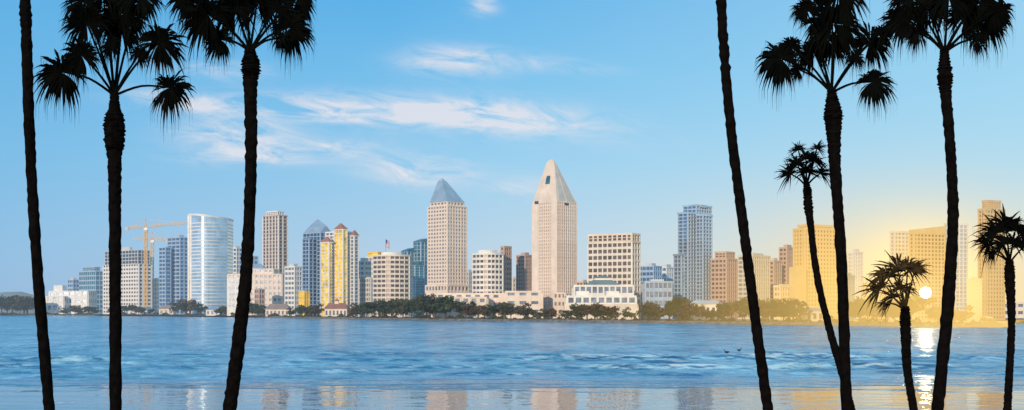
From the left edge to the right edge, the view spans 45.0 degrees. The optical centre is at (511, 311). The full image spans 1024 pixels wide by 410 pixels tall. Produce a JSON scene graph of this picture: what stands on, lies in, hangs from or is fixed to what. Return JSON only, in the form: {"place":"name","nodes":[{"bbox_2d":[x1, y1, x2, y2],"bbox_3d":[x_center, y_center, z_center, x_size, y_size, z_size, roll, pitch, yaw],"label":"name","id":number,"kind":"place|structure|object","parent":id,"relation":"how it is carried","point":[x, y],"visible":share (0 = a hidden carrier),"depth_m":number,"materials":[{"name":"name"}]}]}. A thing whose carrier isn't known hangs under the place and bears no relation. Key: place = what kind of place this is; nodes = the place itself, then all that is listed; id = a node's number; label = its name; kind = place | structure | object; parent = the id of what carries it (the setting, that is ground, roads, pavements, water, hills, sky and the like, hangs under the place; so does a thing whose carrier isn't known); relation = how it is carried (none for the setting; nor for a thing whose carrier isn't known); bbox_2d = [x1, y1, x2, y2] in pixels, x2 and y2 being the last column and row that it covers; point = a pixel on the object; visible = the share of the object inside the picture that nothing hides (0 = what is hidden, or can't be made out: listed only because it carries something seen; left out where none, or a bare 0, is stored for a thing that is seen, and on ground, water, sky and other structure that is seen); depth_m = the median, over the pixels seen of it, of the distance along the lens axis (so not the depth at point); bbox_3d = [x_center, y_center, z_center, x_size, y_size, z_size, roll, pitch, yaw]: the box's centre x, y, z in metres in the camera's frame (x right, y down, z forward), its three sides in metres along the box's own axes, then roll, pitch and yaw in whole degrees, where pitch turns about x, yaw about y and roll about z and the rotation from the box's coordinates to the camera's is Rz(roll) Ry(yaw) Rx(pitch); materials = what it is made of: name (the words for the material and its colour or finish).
{"place":"outdoors","nodes":[
{"label":"outdoors","id":0,"kind":"place"},
{"bbox_2d":[0,292,33,312],"bbox_3d":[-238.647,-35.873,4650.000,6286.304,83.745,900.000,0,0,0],"label":"hills","id":1,"kind":"structure","parent":0,"point":[10,294],"depth_m":4200.00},
{"bbox_2d":[34,285,96,313],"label":"hotel building","id":2,"kind":"structure","parent":0,"point":[59,296],"depth_m":1849.82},
{"bbox_2d":[67,278,78,290],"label":"office building","id":3,"kind":"structure","parent":0,"point":[72,284],"depth_m":2055.14,"materials":[{"name":"concrete"}]},
{"bbox_2d":[79,267,102,313],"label":"office building","id":4,"kind":"structure","parent":0,"point":[90,278],"depth_m":1988.94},
{"bbox_2d":[103,247,151,313],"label":"unfinished tower","id":5,"kind":"structure","parent":0,"point":[132,278],"depth_m":1815.71,"materials":[{"name":"concrete"}]},
{"bbox_2d":[152,278,158,312],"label":"office building","id":6,"kind":"structure","parent":0,"point":[156,294],"depth_m":1952.44,"materials":[{"name":"glass"}]},
{"bbox_2d":[159,235,186,313],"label":"apartment tower","id":7,"kind":"structure","parent":0,"point":[173,270],"depth_m":1722.74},
{"bbox_2d":[187,213,233,314],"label":"curved tower","id":8,"kind":"structure","parent":0,"point":[209,253],"depth_m":1543.17,"materials":[{"name":"glass"}]},
{"bbox_2d":[233,246,240,273],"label":"office building","id":9,"kind":"structure","parent":0,"point":[236,259],"depth_m":1803.16,"materials":[{"name":"concrete"}]},
{"bbox_2d":[254,288,264,315],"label":"office building","id":10,"kind":"structure","parent":0,"point":[259,296],"depth_m":1302.98,"materials":[{"name":"concrete"}]},
{"bbox_2d":[262,211,287,273],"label":"apartment tower","id":11,"kind":"structure","parent":0,"point":[274,239],"depth_m":1427.44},
{"bbox_2d":[284,264,301,315],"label":"apartment building","id":12,"kind":"structure","parent":0,"point":[292,280],"depth_m":1304.12,"materials":[{"name":"concrete"}]},
{"bbox_2d":[298,290,309,315],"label":"office building","id":13,"kind":"structure","parent":0,"point":[304,297],"depth_m":1122.75,"materials":[{"name":"concrete"}]},
{"bbox_2d":[302,219,330,314],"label":"office tower","id":14,"kind":"structure","parent":0,"point":[314,234],"depth_m":1200.90,"materials":[{"name":"glass"}]},
{"bbox_2d":[320,223,358,316],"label":"condominium tower","id":15,"kind":"structure","parent":0,"point":[340,262],"depth_m":1083.20,"materials":[{"name":"gold concrete"}]},
{"bbox_2d":[359,258,370,277],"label":"office building","id":16,"kind":"structure","parent":0,"point":[364,267],"depth_m":1153.08,"materials":[{"name":"glass"}]},
{"bbox_2d":[359,277,372,316],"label":"office building","id":17,"kind":"structure","parent":0,"point":[365,289],"depth_m":1095.40,"materials":[{"name":"concrete"}]},
{"bbox_2d":[366,252,380,277],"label":"office building","id":18,"kind":"structure","parent":0,"point":[369,257],"depth_m":1255.23,"materials":[{"name":"white concrete"}]},
{"bbox_2d":[373,252,412,316],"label":"office building","id":19,"kind":"structure","parent":0,"point":[392,275],"depth_m":1004.29,"materials":[{"name":"concrete"}]},
{"bbox_2d":[401,248,414,262],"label":"hexagonal tower","id":20,"kind":"structure","parent":0,"point":[409,251],"depth_m":1134.28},
{"bbox_2d":[412,261,424,316],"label":"hexagonal tower","id":21,"kind":"structure","parent":0,"point":[417,278],"depth_m":1108.09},
{"bbox_2d":[413,238,426,314],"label":"hexagonal tower","id":22,"kind":"structure","parent":0,"point":[420,248],"depth_m":1133.45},
{"bbox_2d":[425,178,469,292],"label":"hotel tower","id":23,"kind":"structure","parent":0,"point":[447,241],"depth_m":937.88,"materials":[{"name":"concrete"}]},
{"bbox_2d":[467,270,471,292],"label":"office building","id":24,"kind":"structure","parent":0,"point":[469,277],"depth_m":1181.80,"materials":[{"name":"concrete"}]},
{"bbox_2d":[472,246,511,292],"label":"office building","id":25,"kind":"structure","parent":0,"point":[491,271],"depth_m":908.68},
{"bbox_2d":[0,316,1023,381],"bbox_3d":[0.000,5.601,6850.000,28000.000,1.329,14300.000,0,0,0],"label":"water","id":26,"kind":"structure","parent":0,"point":[189,347],"depth_m":194.93,"materials":[{"name":"liquid"}]},
{"bbox_2d":[0,372,1023,409],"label":"wet sand","id":27,"kind":"structure","parent":0,"point":[632,392],"depth_m":89.94,"materials":[{"name":"sand"}]},
{"bbox_2d":[0,315,1023,326],"bbox_3d":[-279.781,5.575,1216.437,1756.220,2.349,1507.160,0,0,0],"label":"embankment","id":28,"kind":"structure","parent":0,"point":[1004,324],"depth_m":630.98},
{"bbox_2d":[0,312,1000,324],"bbox_3d":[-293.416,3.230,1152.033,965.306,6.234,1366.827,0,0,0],"label":"shrubbery","id":29,"kind":"object","parent":28,"relation":"on","point":[492,316],"visible":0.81,"depth_m":689.72,"materials":[{"name":"green plant"}]},
{"bbox_2d":[0,0,1023,301],"label":"sky","id":30,"kind":"structure","parent":0,"point":[393,99],"materials":[{"name":"blue"}]},
{"bbox_2d":[920,287,930,297],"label":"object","id":31,"kind":"object","parent":30,"relation":"in","point":[925,292],"visible":1,"depth_m":464.64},
{"bbox_2d":[17,313,1023,322],"bbox_3d":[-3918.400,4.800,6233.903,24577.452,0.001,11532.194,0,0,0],"label":"city ground","id":32,"kind":"structure","parent":0,"point":[933,321],"depth_m":654.43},
{"bbox_2d":[0,295,21,312],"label":"shore tree","id":33,"kind":"object","parent":32,"relation":"on","point":[5,301],"visible":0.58,"depth_m":1794.92,"materials":[{"name":"green plant"}]},
{"bbox_2d":[7,296,33,312],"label":"shore tree","id":34,"kind":"object","parent":32,"relation":"on","point":[16,307],"visible":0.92,"depth_m":1785.41,"materials":[{"name":"green plant"}]},
{"bbox_2d":[15,298,34,313],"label":"shore tree","id":35,"kind":"object","parent":32,"relation":"on","point":[28,304],"visible":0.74,"depth_m":1789.03,"materials":[{"name":"green plant"}]},
{"bbox_2d":[66,305,82,312],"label":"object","id":36,"kind":"object","parent":32,"relation":"on","point":[73,308],"visible":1,"depth_m":1716.11,"materials":[{"name":"plant"}]},
{"bbox_2d":[133,232,166,308],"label":"tower crane","id":37,"kind":"object","parent":32,"relation":"on","point":[152,241],"visible":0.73,"depth_m":1900.19,"materials":[{"name":"metal"}]},
{"bbox_2d":[125,219,186,306],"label":"tower crane","id":38,"kind":"object","parent":32,"relation":"on","point":[146,268],"visible":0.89,"depth_m":1759.65,"materials":[{"name":"metal"}]},
{"bbox_2d":[158,305,175,313],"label":"shore shed","id":39,"kind":"structure","parent":32,"relation":"on","point":[163,308],"depth_m":1609.22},
{"bbox_2d":[169,301,180,312],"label":"shore tree","id":40,"kind":"object","parent":32,"relation":"on","point":[176,308],"visible":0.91,"depth_m":1565.19,"materials":[{"name":"green plant"}]},
{"bbox_2d":[183,299,198,313],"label":"shore tree","id":41,"kind":"object","parent":32,"relation":"on","point":[191,303],"visible":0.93,"depth_m":1490.32,"materials":[{"name":"green plant"}]},
{"bbox_2d":[178,301,203,312],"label":"shore tree","id":42,"kind":"object","parent":32,"relation":"on","point":[182,305],"visible":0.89,"depth_m":1491.14,"materials":[{"name":"green plant"}]},
{"bbox_2d":[206,307,225,315],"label":"shore shed","id":43,"kind":"structure","parent":32,"relation":"on","point":[210,311],"depth_m":1383.96,"materials":[{"name":"paint"}]},
{"bbox_2d":[227,263,283,315],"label":"grand hotel","id":44,"kind":"structure","parent":32,"relation":"on","point":[270,282],"depth_m":1339.82,"materials":[{"name":"concrete"}]},
{"bbox_2d":[265,304,291,315],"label":"shore house","id":45,"kind":"structure","parent":32,"relation":"on","point":[280,309],"depth_m":1174.50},
{"bbox_2d":[309,304,324,313],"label":"shore tree","id":46,"kind":"object","parent":32,"relation":"on","point":[316,311],"visible":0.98,"depth_m":1040.66,"materials":[{"name":"green plant"}]},
{"bbox_2d":[324,299,349,316],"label":"shore house","id":47,"kind":"structure","parent":32,"relation":"on","point":[336,308],"depth_m":1009.88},
{"bbox_2d":[362,300,386,315],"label":"shore tree","id":48,"kind":"object","parent":32,"relation":"on","point":[369,305],"visible":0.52,"depth_m":907.51,"materials":[{"name":"green plant"}]},
{"bbox_2d":[385,300,400,315],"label":"shore tree","id":49,"kind":"object","parent":32,"relation":"on","point":[390,306],"visible":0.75,"depth_m":878.44,"materials":[{"name":"green plant"}]},
{"bbox_2d":[392,299,406,316],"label":"shore tree","id":50,"kind":"object","parent":32,"relation":"on","point":[398,309],"visible":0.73,"depth_m":861.21,"materials":[{"name":"green plant"}]},
{"bbox_2d":[402,300,418,317],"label":"shore tree","id":51,"kind":"object","parent":32,"relation":"on","point":[408,305],"visible":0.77,"depth_m":856.04,"materials":[{"name":"green plant"}]},
{"bbox_2d":[415,293,435,313],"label":"shore tree","id":52,"kind":"object","parent":32,"relation":"on","point":[427,296],"visible":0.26,"depth_m":838.44,"materials":[{"name":"green plant"}]},
{"bbox_2d":[411,296,441,316],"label":"shore tree","id":53,"kind":"object","parent":32,"relation":"on","point":[424,309],"visible":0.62,"depth_m":816.14,"materials":[{"name":"green plant"}]},
{"bbox_2d":[425,295,460,317],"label":"shore tree","id":54,"kind":"object","parent":32,"relation":"on","point":[445,304],"visible":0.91,"depth_m":808.41,"materials":[{"name":"green plant"}]},
{"bbox_2d":[461,304,485,317],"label":"shore tree","id":55,"kind":"object","parent":32,"relation":"on","point":[473,308],"visible":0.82,"depth_m":782.08,"materials":[{"name":"green plant"}]},
{"bbox_2d":[425,291,542,318],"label":"hotel podium","id":56,"kind":"object","parent":32,"relation":"on","point":[533,298],"visible":0.44,"depth_m":838.00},
{"bbox_2d":[483,304,498,318],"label":"shore tree","id":57,"kind":"object","parent":32,"relation":"on","point":[490,309],"visible":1,"depth_m":756.03,"materials":[{"name":"green plant"}]},
{"bbox_2d":[495,302,514,314],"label":"shore tree","id":58,"kind":"object","parent":32,"relation":"on","point":[504,305],"visible":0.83,"depth_m":755.96,"materials":[{"name":"green plant"}]},
{"bbox_2d":[513,302,533,315],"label":"shore tree","id":59,"kind":"object","parent":32,"relation":"on","point":[517,312],"visible":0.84,"depth_m":744.46,"materials":[{"name":"green plant"}]},
{"bbox_2d":[518,307,534,315],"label":"shore tree","id":60,"kind":"object","parent":32,"relation":"on","point":[527,311],"visible":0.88,"depth_m":741.20,"materials":[{"name":"green plant"}]},
{"bbox_2d":[564,303,586,316],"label":"shore tree","id":61,"kind":"object","parent":32,"relation":"on","point":[573,309],"visible":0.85,"depth_m":685.76,"materials":[{"name":"green plant"}]},
{"bbox_2d":[583,302,607,318],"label":"shore tree","id":62,"kind":"object","parent":32,"relation":"on","point":[595,306],"visible":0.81,"depth_m":671.66,"materials":[{"name":"green plant"}]},
{"bbox_2d":[590,308,603,317],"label":"shore tree","id":63,"kind":"object","parent":32,"relation":"on","point":[594,312],"visible":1,"depth_m":669.77,"materials":[{"name":"green plant"}]},
{"bbox_2d":[635,302,659,316],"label":"shore tree","id":64,"kind":"object","parent":32,"relation":"on","point":[654,306],"visible":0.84,"depth_m":641.61,"materials":[{"name":"green plant"}]},
{"bbox_2d":[655,306,679,318],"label":"shore tree","id":65,"kind":"object","parent":32,"relation":"on","point":[665,310],"visible":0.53,"depth_m":624.08,"materials":[{"name":"green plant"}]},
{"bbox_2d":[665,296,693,317],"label":"shore tree","id":66,"kind":"object","parent":32,"relation":"on","point":[675,302],"visible":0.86,"depth_m":609.91,"materials":[{"name":"green plant"}]},
{"bbox_2d":[673,302,707,317],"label":"shore tree","id":67,"kind":"object","parent":32,"relation":"on","point":[696,310],"visible":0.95,"depth_m":607.80,"materials":[{"name":"green plant"}]},
{"bbox_2d":[690,300,722,319],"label":"boathouse","id":68,"kind":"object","parent":32,"relation":"on","point":[710,304],"visible":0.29,"depth_m":622.80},
{"bbox_2d":[714,301,729,320],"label":"shore tree","id":69,"kind":"object","parent":32,"relation":"on","point":[723,308],"visible":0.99,"depth_m":588.96,"materials":[{"name":"green plant"}]},
{"bbox_2d":[725,301,737,316],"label":"shore tree","id":70,"kind":"object","parent":32,"relation":"on","point":[731,310],"visible":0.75,"depth_m":592.73,"materials":[{"name":"green plant"}]},
{"bbox_2d":[733,297,746,319],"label":"shore tree","id":71,"kind":"object","parent":32,"relation":"on","point":[736,304],"visible":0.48,"depth_m":579.41,"materials":[{"name":"green plant"}]},
{"bbox_2d":[737,298,774,316],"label":"shore tree","id":72,"kind":"object","parent":32,"relation":"on","point":[745,302],"visible":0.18,"depth_m":576.45,"materials":[{"name":"green plant"}]},
{"bbox_2d":[759,301,774,318],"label":"shore tree","id":73,"kind":"object","parent":32,"relation":"on","point":[765,311],"visible":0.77,"depth_m":562.57,"materials":[{"name":"green plant"}]},
{"bbox_2d":[767,298,805,316],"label":"shore tree","id":74,"kind":"object","parent":32,"relation":"on","point":[779,308],"visible":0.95,"depth_m":550.03,"materials":[{"name":"green plant"}]},
{"bbox_2d":[775,300,812,318],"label":"shore tree","id":75,"kind":"object","parent":32,"relation":"on","point":[804,304],"visible":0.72,"depth_m":552.52,"materials":[{"name":"green plant"}]},
{"bbox_2d":[849,296,871,321],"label":"shore tree","id":76,"kind":"object","parent":32,"relation":"on","point":[858,302],"visible":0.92,"depth_m":518.52,"materials":[{"name":"green plant"}]},
{"bbox_2d":[868,302,900,320],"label":"shore tree","id":77,"kind":"object","parent":32,"relation":"on","point":[891,312],"visible":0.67,"depth_m":504.27,"materials":[{"name":"yellow plant"}]},
{"bbox_2d":[895,296,937,318],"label":"shore tree","id":78,"kind":"object","parent":32,"relation":"on","point":[914,306],"visible":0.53,"depth_m":493.22,"materials":[{"name":"yellow plant"}]},
{"bbox_2d":[924,306,940,319],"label":"shore tree","id":79,"kind":"object","parent":32,"relation":"on","point":[931,312],"visible":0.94,"depth_m":494.70,"materials":[{"name":"yellow plant"}]},
{"bbox_2d":[953,305,975,321],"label":"shore tree","id":80,"kind":"object","parent":32,"relation":"on","point":[961,315],"visible":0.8,"depth_m":480.10,"materials":[{"name":"yellow plant"}]},
{"bbox_2d":[516,252,531,290],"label":"apartment tower","id":81,"kind":"structure","parent":0,"point":[523,271],"depth_m":963.37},
{"bbox_2d":[532,159,576,317],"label":"hotel tower","id":82,"kind":"structure","parent":0,"point":[554,241],"depth_m":866.77,"materials":[{"name":"concrete"}]},
{"bbox_2d":[564,291,638,319],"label":"conference building","id":83,"kind":"structure","parent":0,"point":[611,298],"depth_m":739.65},
{"bbox_2d":[571,275,633,294],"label":"pavilion","id":84,"kind":"structure","parent":83,"relation":"on","point":[600,285],"depth_m":795.50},
{"bbox_2d":[587,233,640,317],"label":"hotel slab","id":85,"kind":"structure","parent":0,"point":[616,257],"depth_m":843.70,"materials":[{"name":"concrete"}]},
{"bbox_2d":[641,263,661,281],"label":"office building","id":86,"kind":"structure","parent":0,"point":[649,271],"depth_m":1256.01,"materials":[{"name":"concrete"}]},
{"bbox_2d":[641,279,672,318],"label":"office building","id":87,"kind":"structure","parent":0,"point":[657,291],"depth_m":800.00,"materials":[{"name":"concrete"}]},
{"bbox_2d":[662,264,672,280],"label":"office building","id":88,"kind":"structure","parent":0,"point":[667,272],"depth_m":1313.24,"materials":[{"name":"concrete"}]},
{"bbox_2d":[673,204,712,317],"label":"apartment tower","id":89,"kind":"structure","parent":0,"point":[692,270],"depth_m":862.57,"materials":[{"name":"glass"}]},
{"bbox_2d":[710,251,737,317],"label":"apartment building","id":90,"kind":"structure","parent":0,"point":[724,276],"depth_m":854.96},
{"bbox_2d":[737,253,770,318],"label":"apartment building","id":91,"kind":"structure","parent":0,"point":[761,263],"depth_m":766.39,"materials":[{"name":"concrete"}]},
{"bbox_2d":[770,258,781,317],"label":"apartment building","id":92,"kind":"structure","parent":0,"point":[775,271],"depth_m":862.21,"materials":[{"name":"concrete"}]},
{"bbox_2d":[773,284,788,319],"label":"office building","id":93,"kind":"structure","parent":0,"point":[781,291],"depth_m":722.50,"materials":[{"name":"concrete"}]},
{"bbox_2d":[779,245,792,283],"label":"apartment tower","id":94,"kind":"structure","parent":0,"point":[786,255],"depth_m":881.64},
{"bbox_2d":[800,308,822,321],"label":"shore shed","id":95,"kind":"structure","parent":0,"point":[816,315],"depth_m":558.05,"materials":[{"name":"concrete"}]},
{"bbox_2d":[789,224,837,319],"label":"hotel tower","id":96,"kind":"structure","parent":0,"point":[801,283],"depth_m":684.99,"materials":[{"name":"gold concrete"}]},
{"bbox_2d":[847,249,863,318],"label":"apartment tower","id":97,"kind":"structure","parent":0,"point":[855,268],"depth_m":802.39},
{"bbox_2d":[861,282,889,318],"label":"office building","id":98,"kind":"structure","parent":0,"point":[869,293],"depth_m":764.55,"materials":[{"name":"concrete"}]},
{"bbox_2d":[889,226,945,319],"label":"hotel tower","id":99,"kind":"structure","parent":0,"point":[929,244],"depth_m":706.20,"materials":[{"name":"concrete"}]},
{"bbox_2d":[944,220,967,319],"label":"hotel wing","id":100,"kind":"structure","parent":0,"point":[961,281],"depth_m":729.74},
{"bbox_2d":[966,277,982,320],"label":"office building","id":101,"kind":"structure","parent":0,"point":[974,292],"depth_m":611.62,"materials":[{"name":"concrete"}]},
{"bbox_2d":[977,200,1005,319],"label":"apartment tower","id":102,"kind":"structure","parent":0,"point":[993,293],"depth_m":683.23,"materials":[{"name":"concrete"}]},
{"bbox_2d":[1005,302,1023,317],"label":"warehouse","id":103,"kind":"structure","parent":0,"point":[1019,308],"depth_m":860.00,"materials":[{"name":"concrete"}]},
{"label":"ground","id":104,"kind":"structure","parent":0,"visible":0},
{"bbox_2d":[19,0,54,409],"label":"palm tree","id":105,"kind":"object","parent":104,"relation":"on","point":[34,229],"visible":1,"depth_m":31.89,"materials":[{"name":"black plant"}]},
{"bbox_2d":[29,0,195,409],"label":"palm tree","id":106,"kind":"object","parent":104,"relation":"on","point":[116,21],"visible":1,"depth_m":31.86,"materials":[{"name":"black plant"}]},
{"bbox_2d":[165,0,316,409],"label":"palm tree","id":107,"kind":"object","parent":104,"relation":"on","point":[199,21],"visible":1,"depth_m":30.90,"materials":[{"name":"black plant"}]},
{"bbox_2d":[715,0,772,409],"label":"palm tree","id":108,"kind":"object","parent":104,"relation":"on","point":[748,268],"visible":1,"depth_m":32.89,"materials":[{"name":"black plant"}]},
{"bbox_2d":[774,139,855,409],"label":"palm tree","id":109,"kind":"object","parent":104,"relation":"on","point":[808,157],"visible":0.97,"depth_m":41.90,"materials":[{"name":"black plant"}]},
{"bbox_2d":[754,0,896,409],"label":"palm tree","id":110,"kind":"object","parent":104,"relation":"on","point":[818,45],"visible":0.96,"depth_m":32.86,"materials":[{"name":"black plant"}]},
{"bbox_2d":[851,250,931,409],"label":"palm tree","id":111,"kind":"object","parent":104,"relation":"on","point":[917,268],"visible":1,"depth_m":39.87,"materials":[{"name":"black plant"}]},
{"bbox_2d":[876,0,1014,409],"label":"palm tree","id":112,"kind":"object","parent":104,"relation":"on","point":[982,21],"visible":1,"depth_m":31.88,"materials":[{"name":"black plant"}]},
{"bbox_2d":[968,203,1023,409],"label":"palm tree","id":113,"kind":"object","parent":104,"relation":"on","point":[1005,224],"visible":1,"depth_m":39.89,"materials":[{"name":"black plant"}]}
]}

